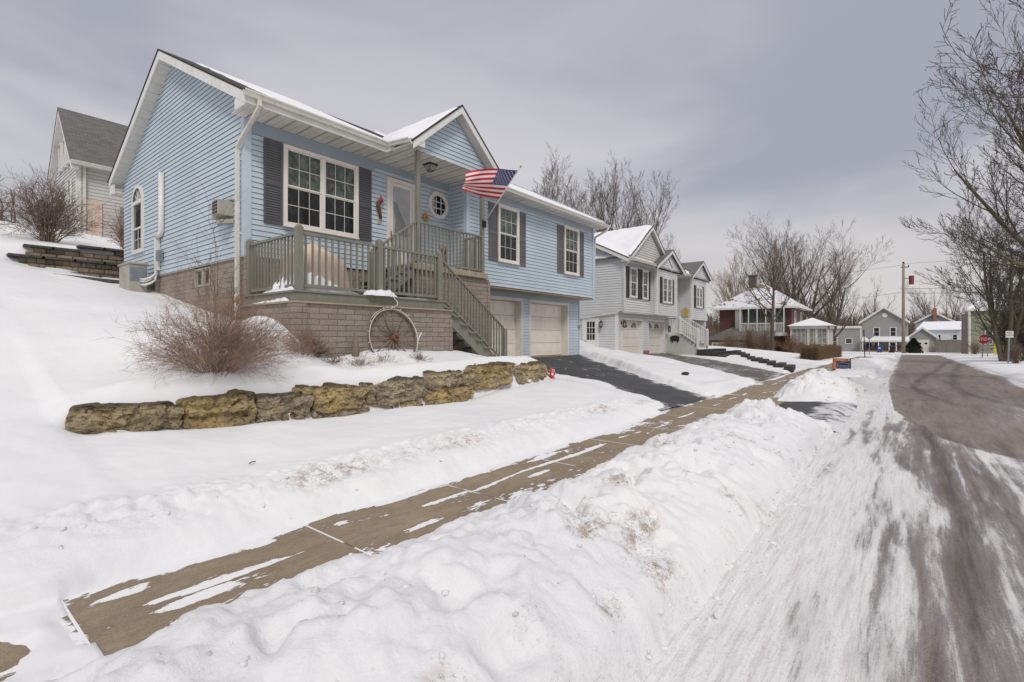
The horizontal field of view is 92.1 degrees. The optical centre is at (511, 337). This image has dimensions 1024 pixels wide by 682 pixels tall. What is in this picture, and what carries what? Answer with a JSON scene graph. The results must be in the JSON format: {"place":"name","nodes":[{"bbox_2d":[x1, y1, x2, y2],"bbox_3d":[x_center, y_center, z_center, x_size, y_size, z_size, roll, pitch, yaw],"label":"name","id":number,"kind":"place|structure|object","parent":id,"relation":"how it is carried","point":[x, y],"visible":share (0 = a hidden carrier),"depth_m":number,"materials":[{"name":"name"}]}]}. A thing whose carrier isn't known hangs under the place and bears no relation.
{"place":"outdoors","nodes":[
{"label":"outdoors","id":0,"kind":"place"},
{"bbox_2d":[0,356,870,681],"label":"sidewalk","id":1,"kind":"structure","parent":0,"point":[118,616],"depth_m":3.84,"materials":[{"name":"concrete"}]},
{"bbox_2d":[0,221,1023,681],"bbox_3d":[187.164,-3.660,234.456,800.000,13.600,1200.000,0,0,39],"label":"snow ground","id":2,"kind":"structure","parent":0,"point":[62,351],"depth_m":4.00,"materials":[{"name":"snow"}]},
{"bbox_2d":[0,176,15,222],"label":"brush","id":3,"kind":"object","parent":2,"relation":"on","point":[14,220],"visible":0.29,"depth_m":26.01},
{"bbox_2d":[0,159,115,242],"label":"bare bush","id":4,"kind":"object","parent":2,"relation":"on","point":[50,220],"visible":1,"depth_m":18.21,"materials":[{"name":"plant"}]},
{"bbox_2d":[6,253,121,278],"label":"retaining wall","id":5,"kind":"structure","parent":2,"relation":"on","point":[100,269],"depth_m":16.17,"materials":[{"name":"concrete"}]},
{"bbox_2d":[22,244,123,262],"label":"retaining wall","id":6,"kind":"structure","parent":2,"relation":"on","point":[59,252],"depth_m":17.54,"materials":[{"name":"concrete"}]},
{"bbox_2d":[53,273,118,282],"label":"retaining wall","id":7,"kind":"structure","parent":2,"relation":"on","point":[105,280],"depth_m":15.60,"materials":[{"name":"stone"}]},
{"bbox_2d":[46,107,127,238],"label":"hill house","id":8,"kind":"structure","parent":2,"relation":"on","point":[85,150],"depth_m":23.76,"materials":[{"name":"beige"}]},
{"bbox_2d":[57,142,62,172],"bbox_3d":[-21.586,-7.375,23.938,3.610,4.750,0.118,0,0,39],"label":"window","id":9,"kind":"structure","parent":8,"relation":"in","point":[60,170],"depth_m":24.71,"materials":[{"name":"white paint"}]},
{"bbox_2d":[61,138,65,169],"bbox_3d":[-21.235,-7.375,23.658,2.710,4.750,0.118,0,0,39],"label":"window","id":10,"kind":"structure","parent":8,"relation":"in","point":[63,143],"depth_m":24.36,"materials":[{"name":"white paint"}]},
{"bbox_2d":[67,177,71,206],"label":"window","id":11,"kind":"structure","parent":8,"relation":"in","point":[69,181],"depth_m":23.61,"materials":[{"name":"white paint"}]},
{"bbox_2d":[86,200,101,236],"bbox_3d":[-19.763,-5.500,23.262,0.055,1.800,0.700,0,0,39],"label":"door","id":12,"kind":"structure","parent":8,"relation":"in","point":[97,219],"depth_m":23.30,"materials":[{"name":"wood"}]},
{"bbox_2d":[95,203,123,248],"bbox_3d":[-15.770,-4.466,20.546,2.285,2.051,2.365,0,0,-29],"label":"bare bush","id":13,"kind":"object","parent":2,"relation":"on","point":[120,236],"visible":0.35,"depth_m":20.12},
{"bbox_2d":[65,401,183,433],"bbox_3d":[-4.738,1.002,6.059,0.584,0.449,1.178,0,0,39],"label":"boulder","id":14,"kind":"object","parent":2,"relation":"on","point":[92,418],"visible":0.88,"depth_m":5.90,"materials":[{"name":"stone"}]},
{"bbox_2d":[118,262,156,291],"bbox_3d":[-10.959,-1.725,14.482,1.381,0.850,0.661,0,0,39],"label":"heat pump","id":15,"kind":"object","parent":2,"relation":"on","point":[133,276],"visible":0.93,"depth_m":14.23,"materials":[{"name":"beige metal"}]},
{"bbox_2d":[161,178,243,318],"bbox_3d":[-6.604,-1.825,10.617,1.672,3.174,1.894,0,0,-28],"label":"young tree","id":16,"kind":"object","parent":2,"relation":"on","point":[181,282],"visible":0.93,"depth_m":10.28,"materials":[{"name":"brown plant"}]},
{"bbox_2d":[100,277,317,393],"bbox_3d":[-4.272,-0.061,7.305,2.708,1.744,2.682,0,0,-8],"label":"bare shrub","id":17,"kind":"object","parent":2,"relation":"on","point":[224,341],"visible":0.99,"depth_m":7.08,"materials":[{"name":"plant"}]},
{"bbox_2d":[175,389,256,429],"bbox_3d":[-4.107,1.042,6.856,0.577,0.606,0.964,0,0,39],"label":"boulder","id":18,"kind":"object","parent":2,"relation":"on","point":[232,407],"visible":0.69,"depth_m":6.71,"materials":[{"name":"stone"}]},
{"bbox_2d":[214,264,258,320],"bbox_3d":[-5.719,-0.927,10.412,0.681,1.437,1.070,0,0,12],"label":"young tree","id":19,"kind":"object","parent":2,"relation":"on","point":[232,299],"visible":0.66,"depth_m":10.26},
{"bbox_2d":[254,413,288,422],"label":"boulder","id":20,"kind":"object","parent":2,"relation":"on","point":[284,417],"visible":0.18,"depth_m":7.30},
{"bbox_2d":[253,391,313,418],"bbox_3d":[-3.569,1.042,7.563,0.542,0.421,0.894,0,0,39],"label":"boulder","id":21,"kind":"object","parent":2,"relation":"on","point":[272,405],"visible":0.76,"depth_m":7.39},
{"bbox_2d":[292,384,311,394],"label":"boulder","id":22,"kind":"object","parent":21,"relation":"on","point":[303,389],"visible":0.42,"depth_m":7.73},
{"bbox_2d":[278,320,330,358],"bbox_3d":[-3.736,0.072,8.822,1.087,0.791,0.992,0,0,39],"label":"bare shrub","id":23,"kind":"object","parent":2,"relation":"on","point":[310,336],"visible":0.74,"depth_m":8.82,"materials":[{"name":"brown plant"}]},
{"bbox_2d":[305,333,337,357],"bbox_3d":[-3.703,0.201,9.312,0.718,0.647,0.633,0,0,21],"label":"bare shrub","id":24,"kind":"object","parent":2,"relation":"on","point":[319,353],"visible":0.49,"depth_m":9.32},
{"bbox_2d":[324,346,344,364],"bbox_3d":[-3.533,0.391,9.607,0.651,0.517,0.646,0,0,-9],"label":"dried perennial","id":25,"kind":"object","parent":2,"relation":"on","point":[333,361],"visible":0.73,"depth_m":9.65,"materials":[{"name":"brown plant"}]},
{"bbox_2d":[310,382,367,413],"bbox_3d":[-2.917,1.002,8.266,0.530,0.508,0.994,0,0,39],"label":"boulder","id":26,"kind":"object","parent":2,"relation":"on","point":[330,397],"visible":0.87,"depth_m":8.13,"materials":[{"name":"stone"}]},
{"bbox_2d":[310,406,369,418],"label":"boulder","id":27,"kind":"object","parent":2,"relation":"on","point":[340,413],"visible":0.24,"depth_m":8.12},
{"bbox_2d":[352,335,358,356],"bbox_3d":[-3.240,0.291,10.239,0.170,0.662,0.162,0,0,39],"label":"garden post","id":28,"kind":"object","parent":2,"relation":"on","point":[355,346],"visible":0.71,"depth_m":10.19,"materials":[{"name":"brown wood"}]},
{"bbox_2d":[107,48,610,357],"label":"blue house","id":29,"kind":"structure","parent":2,"relation":"on","point":[285,165],"depth_m":13.44,"materials":[{"name":"plastic"}]},
{"bbox_2d":[132,185,144,254],"bbox_3d":[-11.856,-3.735,15.651,1.060,2.150,0.070,0,0,39],"label":"window","id":30,"kind":"structure","parent":29,"relation":"in","point":[138,205],"depth_m":15.65,"materials":[{"name":"white paint"}]},
{"bbox_2d":[195,266,209,287],"bbox_3d":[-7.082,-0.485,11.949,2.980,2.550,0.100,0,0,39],"label":"window","id":31,"kind":"structure","parent":29,"relation":"in","point":[202,273],"depth_m":12.56,"materials":[{"name":"beige metal"}]},
{"bbox_2d":[211,198,233,224],"bbox_3d":[-6.697,-2.865,11.342,0.660,0.590,0.348,0,0,39],"label":"window air conditioner","id":32,"kind":"object","parent":29,"relation":"attached to","point":[220,206],"depth_m":11.19,"materials":[{"name":"beige metal"}]},
{"bbox_2d":[255,297,288,303],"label":"snow ridge","id":33,"kind":"structure","parent":29,"relation":"on","point":[279,299],"depth_m":9.82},
{"bbox_2d":[282,143,359,239],"bbox_3d":[-4.736,-3.578,12.392,0.100,1.945,2.040,0,0,39],"label":"window","id":34,"kind":"structure","parent":29,"relation":"in","point":[321,193],"depth_m":12.34,"materials":[{"name":"white glass"}]},
{"bbox_2d":[243,150,506,356],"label":"front deck","id":35,"kind":"structure","parent":29,"relation":"attached to","point":[375,278],"depth_m":11.73,"materials":[{"name":"green paint"}]},
{"bbox_2d":[265,272,357,293],"bbox_3d":[-4.328,-1.169,10.289,2.084,0.507,1.007,0,0,-3],"label":"snow drift","id":36,"kind":"object","parent":35,"relation":"on","point":[275,285],"visible":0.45,"depth_m":10.06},
{"bbox_2d":[279,243,349,287],"bbox_3d":[-4.305,-1.490,10.794,0.945,1.080,1.449,0,0,39],"label":"covered grill","id":37,"kind":"object","parent":35,"relation":"on","point":[328,265],"visible":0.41,"depth_m":10.56,"materials":[{"name":"fabric"}]},
{"bbox_2d":[363,289,396,296],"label":"snow clump","id":38,"kind":"object","parent":35,"relation":"on","point":[387,293],"visible":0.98,"depth_m":10.90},
{"bbox_2d":[462,165,521,227],"bbox_3d":[-0.771,-4.093,13.890,1.477,1.587,1.553,0,0,39],"label":"flag","id":39,"kind":"object","parent":35,"relation":"attached to","point":[493,182],"visible":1,"depth_m":13.91,"materials":[{"name":"multicoloured fabric"}]},
{"bbox_2d":[376,196,383,218],"bbox_3d":[-3.651,-3.607,13.706,0.243,0.650,0.125,0,0,-45],"label":"bird ornament","id":40,"kind":"object","parent":29,"relation":"attached to","point":[379,201],"visible":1,"depth_m":13.66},
{"bbox_2d":[390,181,411,263],"bbox_3d":[-3.207,-3.205,14.351,0.121,2.470,0.830,0,0,39],"label":"door","id":41,"kind":"structure","parent":29,"relation":"in","point":[400,195],"depth_m":14.33,"materials":[{"name":"white glass"}]},
{"bbox_2d":[423,162,437,171],"bbox_3d":[-2.304,-4.788,13.944,0.300,0.193,0.300,0,0,39],"label":"ceiling lamp","id":42,"kind":"object","parent":29,"relation":"attached to","point":[429,166],"visible":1,"depth_m":13.88,"materials":[{"name":"glass"}]},
{"bbox_2d":[428,191,448,219],"bbox_3d":[-2.306,-4.130,15.481,0.080,0.846,0.813,0,0,39],"label":"window","id":43,"kind":"structure","parent":29,"relation":"in","point":[436,206],"depth_m":15.46,"materials":[{"name":"white paint"}]},
{"bbox_2d":[490,300,514,356],"bbox_3d":[-0.750,-0.279,18.001,0.066,2.158,2.700,0,0,39],"label":"garage door","id":44,"kind":"structure","parent":29,"relation":"in","point":[502,310],"depth_m":18.65,"materials":[{"name":"paint"}]},
{"bbox_2d":[497,204,519,264],"bbox_3d":[-0.104,-3.518,17.024,0.100,1.945,1.140,0,0,39],"label":"window","id":45,"kind":"structure","parent":29,"relation":"in","point":[508,217],"depth_m":17.06,"materials":[{"name":"white glass"}]},
{"bbox_2d":[531,304,560,355],"bbox_3d":[1.308,-0.279,20.580,0.066,2.158,2.680,0,0,39],"label":"garage door","id":46,"kind":"structure","parent":29,"relation":"in","point":[544,330],"depth_m":20.65,"materials":[{"name":"paint"}]},
{"bbox_2d":[563,225,579,276],"bbox_3d":[2.454,-3.518,20.228,0.100,1.945,1.140,0,0,39],"label":"window","id":47,"kind":"structure","parent":29,"relation":"in","point":[571,235],"depth_m":20.29,"materials":[{"name":"white glass"}]},
{"bbox_2d":[343,351,377,365],"bbox_3d":[-3.044,0.466,9.841,0.702,0.460,0.873,0,0,39],"label":"dried perennial","id":48,"kind":"object","parent":2,"relation":"on","point":[357,362],"visible":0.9,"depth_m":9.82,"materials":[{"name":"brown plant"}]},
{"bbox_2d":[365,393,375,403],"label":"boulder","id":49,"kind":"object","parent":2,"relation":"on","point":[369,398],"visible":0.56,"depth_m":8.65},
{"bbox_2d":[359,382,376,395],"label":"boulder","id":50,"kind":"object","parent":49,"relation":"on","point":[370,387],"visible":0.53,"depth_m":8.72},
{"bbox_2d":[370,347,400,363],"bbox_3d":[-2.711,0.431,10.256,0.737,0.452,0.712,0,0,39],"label":"dried perennial","id":51,"kind":"object","parent":2,"relation":"on","point":[382,355],"visible":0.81,"depth_m":10.18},
{"bbox_2d":[367,297,421,353],"bbox_3d":[-2.623,-0.154,11.069,0.392,1.748,1.517,0,0,39],"label":"wagon wheel","id":52,"kind":"object","parent":2,"relation":"on","point":[393,338],"visible":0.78,"depth_m":11.05,"materials":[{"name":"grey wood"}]},
{"bbox_2d":[374,376,427,407],"bbox_3d":[-2.147,1.003,9.319,0.528,0.539,1.201,0,0,39],"label":"boulder","id":53,"kind":"object","parent":2,"relation":"on","point":[395,390],"visible":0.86,"depth_m":9.17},
{"bbox_2d":[400,400,423,407],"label":"boulder","id":54,"kind":"object","parent":2,"relation":"on","point":[411,403],"visible":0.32,"depth_m":9.31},
{"bbox_2d":[409,350,432,361],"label":"leafy perennial","id":55,"kind":"object","parent":2,"relation":"on","point":[420,356],"visible":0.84,"depth_m":10.89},
{"bbox_2d":[422,383,473,404],"bbox_3d":[-1.355,1.226,10.274,0.560,0.505,1.424,0,0,39],"label":"boulder","id":56,"kind":"object","parent":2,"relation":"on","point":[462,392],"visible":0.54,"depth_m":10.15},
{"bbox_2d":[422,370,462,390],"bbox_3d":[-1.430,0.881,10.210,0.499,0.432,0.991,0,0,30],"label":"boulder","id":57,"kind":"object","parent":56,"relation":"on","point":[436,381],"visible":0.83,"depth_m":9.91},
{"bbox_2d":[460,372,475,384],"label":"boulder","id":58,"kind":"object","parent":56,"relation":"on","point":[467,377],"visible":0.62,"depth_m":10.59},
{"bbox_2d":[463,361,512,390],"bbox_3d":[-0.551,0.873,11.298,0.580,0.620,1.448,0,0,39],"label":"boulder","id":59,"kind":"object","parent":2,"relation":"on","point":[491,375],"visible":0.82,"depth_m":11.17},
{"bbox_2d":[514,361,547,383],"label":"boulder","id":60,"kind":"object","parent":2,"relation":"on","point":[533,371],"visible":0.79,"depth_m":12.39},
{"bbox_2d":[532,143,588,211],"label":"bare tree","id":61,"kind":"object","parent":2,"relation":"on","point":[552,172],"visible":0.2,"depth_m":44.79,"materials":[{"name":"brown plant"}]},
{"bbox_2d":[551,170,648,232],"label":"bare tree","id":62,"kind":"object","parent":2,"relation":"on","point":[615,205],"visible":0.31,"depth_m":50.90,"materials":[{"name":"brown plant"}]},
{"bbox_2d":[505,221,712,354],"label":"white house","id":63,"kind":"structure","parent":2,"relation":"on","point":[648,289],"depth_m":29.45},
{"bbox_2d":[584,320,595,345],"bbox_3d":[4.471,0.000,28.282,0.820,2.000,0.115,0,0,39],"label":"door","id":64,"kind":"structure","parent":63,"relation":"in","point":[589,325],"depth_m":28.28,"materials":[{"name":"white glass"}]},
{"bbox_2d":[623,320,638,352],"bbox_3d":[6.862,0.066,29.006,0.074,2.068,2.700,0,0,39],"label":"garage door","id":65,"kind":"structure","parent":63,"relation":"in","point":[630,337],"depth_m":29.26,"materials":[{"name":"white paint"}]},
{"bbox_2d":[630,267,637,297],"bbox_3d":[6.908,-3.092,27.971,0.100,1.715,0.920,0,0,39],"label":"window","id":66,"kind":"structure","parent":63,"relation":"in","point":[633,271],"depth_m":28.03,"materials":[{"name":"glass"}]},
{"bbox_2d":[642,270,648,299],"bbox_3d":[7.900,-3.092,29.214,0.100,1.715,0.820,0,0,39],"label":"window","id":67,"kind":"structure","parent":63,"relation":"in","point":[645,274],"depth_m":29.26,"materials":[{"name":"glass"}]},
{"bbox_2d":[649,322,659,352],"bbox_3d":[9.046,0.066,31.741,0.074,2.068,2.460,0,0,39],"label":"garage door","id":68,"kind":"structure","parent":63,"relation":"in","point":[654,327],"depth_m":31.93,"materials":[{"name":"white paint"}]},
{"bbox_2d":[663,277,672,303],"bbox_3d":[9.766,-2.922,30.974,0.100,1.595,1.520,0,0,39],"label":"window","id":69,"kind":"structure","parent":63,"relation":"in","point":[667,282],"depth_m":30.93,"materials":[{"name":"glass"}]},
{"bbox_2d":[696,287,702,307],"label":"window","id":70,"kind":"structure","parent":63,"relation":"in","point":[699,291],"depth_m":35.73,"materials":[{"name":"glass"}]},
{"bbox_2d":[574,154,679,252],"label":"bare tree","id":71,"kind":"object","parent":2,"relation":"on","point":[623,210],"visible":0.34,"depth_m":50.45,"materials":[{"name":"brown plant"}]},
{"bbox_2d":[697,348,735,356],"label":"retaining wall","id":72,"kind":"structure","parent":2,"relation":"on","point":[719,352],"depth_m":31.49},
{"bbox_2d":[718,328,743,347],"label":"garden bush","id":73,"kind":"object","parent":2,"relation":"on","point":[730,343],"visible":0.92,"depth_m":50.50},
{"bbox_2d":[710,251,766,320],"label":"tree","id":74,"kind":"object","parent":2,"relation":"on","point":[730,286],"visible":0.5,"depth_m":81.95,"materials":[{"name":"brown plant"}]},
{"bbox_2d":[737,326,761,348],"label":"garden bush","id":75,"kind":"object","parent":2,"relation":"on","point":[748,341],"visible":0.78,"depth_m":50.12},
{"bbox_2d":[709,275,811,352],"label":"red house","id":76,"kind":"structure","parent":2,"relation":"on","point":[736,315],"depth_m":54.68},
{"bbox_2d":[749,325,780,349],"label":"garden bush","id":77,"kind":"object","parent":2,"relation":"on","point":[764,339],"visible":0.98,"depth_m":47.03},
{"bbox_2d":[731,212,817,350],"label":"bare tree","id":78,"kind":"object","parent":2,"relation":"on","point":[772,321],"visible":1,"depth_m":46.88,"materials":[{"name":"brown plant"}]},
{"bbox_2d":[749,232,817,302],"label":"bare tree","id":79,"kind":"object","parent":2,"relation":"on","point":[762,253],"visible":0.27,"depth_m":95.19,"materials":[{"name":"brown plant"}]},
{"bbox_2d":[776,331,800,352],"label":"garden bush","id":80,"kind":"object","parent":2,"relation":"on","point":[789,345],"visible":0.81,"depth_m":47.43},
{"bbox_2d":[784,364,795,372],"bbox_3d":[12.855,1.585,22.847,0.360,0.560,2.250,0,0,33],"label":"edging timber","id":81,"kind":"object","parent":2,"relation":"on","point":[791,368],"visible":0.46,"depth_m":22.05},
{"bbox_2d":[726,220,868,320],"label":"bare tree","id":82,"kind":"object","parent":2,"relation":"on","point":[813,315],"visible":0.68,"depth_m":83.49,"materials":[{"name":"brown plant"}]},
{"bbox_2d":[788,318,835,353],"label":"sunroom","id":83,"kind":"structure","parent":2,"relation":"on","point":[811,331],"depth_m":49.25,"materials":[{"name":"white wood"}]},
{"bbox_2d":[798,344,842,359],"bbox_3d":[24.423,1.156,38.782,1.476,1.415,14.793,0,0,39],"label":"hedge","id":84,"kind":"object","parent":2,"relation":"on","point":[816,352],"visible":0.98,"depth_m":33.75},
{"bbox_2d":[763,233,894,339],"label":"bare tree","id":85,"kind":"object","parent":2,"relation":"on","point":[830,314],"visible":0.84,"depth_m":78.15,"materials":[{"name":"brown plant"}]},
{"bbox_2d":[705,308,964,344],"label":"distant woods","id":86,"kind":"object","parent":2,"relation":"on","point":[911,328],"visible":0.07,"depth_m":175.07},
{"bbox_2d":[833,358,850,369],"bbox_3d":[15.049,1.285,22.540,0.698,0.670,0.032,0,0,39],"label":"yard sign","id":87,"kind":"object","parent":2,"relation":"on","point":[839,363],"visible":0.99,"depth_m":22.54,"materials":[{"name":"blue plastic"}]},
{"bbox_2d":[833,326,861,351],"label":"flat roofed annex","id":88,"kind":"object","parent":2,"relation":"on","point":[848,338],"visible":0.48,"depth_m":97.18,"materials":[{"name":"grey"}]},
{"bbox_2d":[834,294,870,325],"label":"bare tree","id":89,"kind":"object","parent":2,"relation":"on","point":[839,323],"visible":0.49,"depth_m":123.90,"materials":[{"name":"grey plant"}]},
{"bbox_2d":[854,278,895,318],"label":"bare tree","id":90,"kind":"object","parent":2,"relation":"on","point":[875,304],"visible":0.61,"depth_m":117.64,"materials":[{"name":"grey plant"}]},
{"bbox_2d":[859,306,909,351],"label":"grey house","id":91,"kind":"structure","parent":2,"relation":"on","point":[883,324],"depth_m":93.96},
{"bbox_2d":[901,262,913,352],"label":"utility pole","id":92,"kind":"object","parent":2,"relation":"on","point":[910,278],"visible":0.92,"depth_m":75.08,"materials":[{"name":"brown wood"}]},
{"bbox_2d":[905,338,923,352],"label":"evergreen bush","id":93,"kind":"object","parent":2,"relation":"on","point":[913,345],"visible":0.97,"depth_m":77.14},
{"bbox_2d":[909,327,938,351],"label":"grey garage","id":94,"kind":"structure","parent":2,"relation":"on","point":[925,338],"depth_m":91.97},
{"bbox_2d":[918,340,928,351],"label":"garage door","id":95,"kind":"structure","parent":94,"relation":"in","point":[924,343],"depth_m":91.99,"materials":[{"name":"white paint"}]},
{"bbox_2d":[914,308,954,329],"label":"bluegrey house","id":96,"kind":"structure","parent":2,"relation":"on","point":[934,316],"depth_m":104.62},
{"bbox_2d":[914,321,960,351],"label":"white bungalow","id":97,"kind":"object","parent":2,"relation":"on","point":[946,330],"visible":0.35,"depth_m":95.22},
{"bbox_2d":[899,281,978,327],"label":"bare tree","id":98,"kind":"object","parent":2,"relation":"on","point":[923,311],"visible":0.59,"depth_m":121.32,"materials":[{"name":"brown plant"}]},
{"bbox_2d":[935,340,960,352],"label":"board fence","id":99,"kind":"object","parent":2,"relation":"on","point":[939,346],"visible":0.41,"depth_m":89.36,"materials":[{"name":"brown wood"}]},
{"bbox_2d":[897,0,1023,314],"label":"roadside tree","id":100,"kind":"object","parent":2,"relation":"on","point":[1000,221],"visible":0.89,"depth_m":17.49,"materials":[{"name":"brown plant"}]},
{"bbox_2d":[913,0,1023,284],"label":"overhanging tree","id":101,"kind":"object","parent":2,"relation":"on","point":[1020,72],"visible":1,"depth_m":10.71,"materials":[{"name":"brown plant"}]},
{"bbox_2d":[962,338,988,353],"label":"roadside shrub","id":102,"kind":"object","parent":2,"relation":"on","point":[973,348],"visible":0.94,"depth_m":61.95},
{"bbox_2d":[935,187,1023,361],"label":"roadside tree","id":103,"kind":"object","parent":2,"relation":"on","point":[1009,320],"visible":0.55,"depth_m":33.57,"materials":[{"name":"brown plant"}]},
{"bbox_2d":[961,290,1005,353],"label":"green house","id":104,"kind":"structure","parent":2,"relation":"on","point":[967,322],"depth_m":73.20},
{"bbox_2d":[977,329,990,357],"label":"stop sign","id":105,"kind":"object","parent":2,"relation":"on","point":[982,341],"visible":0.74,"depth_m":43.60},
{"bbox_2d":[962,291,1023,348],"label":"roadside shrub","id":106,"kind":"object","parent":2,"relation":"on","point":[1001,317],"visible":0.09,"depth_m":40.41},
{"bbox_2d":[965,283,1023,360],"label":"roadside shrub","id":107,"kind":"object","parent":2,"relation":"on","point":[1020,338],"visible":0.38,"depth_m":34.23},
{"bbox_2d":[995,335,1023,363],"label":"roadside shrub","id":108,"kind":"object","parent":2,"relation":"on","point":[1014,354],"visible":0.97,"depth_m":29.93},
{"bbox_2d":[1006,331,1013,363],"bbox_3d":[30.017,0.668,29.796,0.348,2.102,0.063,0,0,39],"label":"parking sign","id":109,"kind":"object","parent":2,"relation":"on","point":[1009,334],"visible":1,"depth_m":29.81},
{"bbox_2d":[0,0,1023,325],"label":"sky","id":110,"kind":"structure","parent":0,"point":[805,110],"materials":[{"name":"grey"}]},
{"bbox_2d":[531,355,714,409],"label":"driveway asphalt","id":111,"kind":"structure","parent":0,"point":[585,367],"depth_m":14.95,"materials":[{"name":"asphalt"}]},
{"bbox_2d":[645,353,786,382],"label":"driveway gravel","id":112,"kind":"structure","parent":0,"point":[756,375],"depth_m":22.42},
{"bbox_2d":[779,401,857,432],"bbox_3d":[6.376,1.598,10.712,1.600,0.099,4.560,0,0,39],"label":"driveway apron","id":113,"kind":"object","parent":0,"point":[836,416],"visible":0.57,"depth_m":10.64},
{"bbox_2d":[641,353,1023,681],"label":"road","id":114,"kind":"structure","parent":0,"point":[898,556],"depth_m":3.67,"materials":[{"name":"snow"}]},
{"bbox_2d":[846,377,875,390],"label":"snow","id":115,"kind":"structure","parent":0,"point":[866,383],"depth_m":17.71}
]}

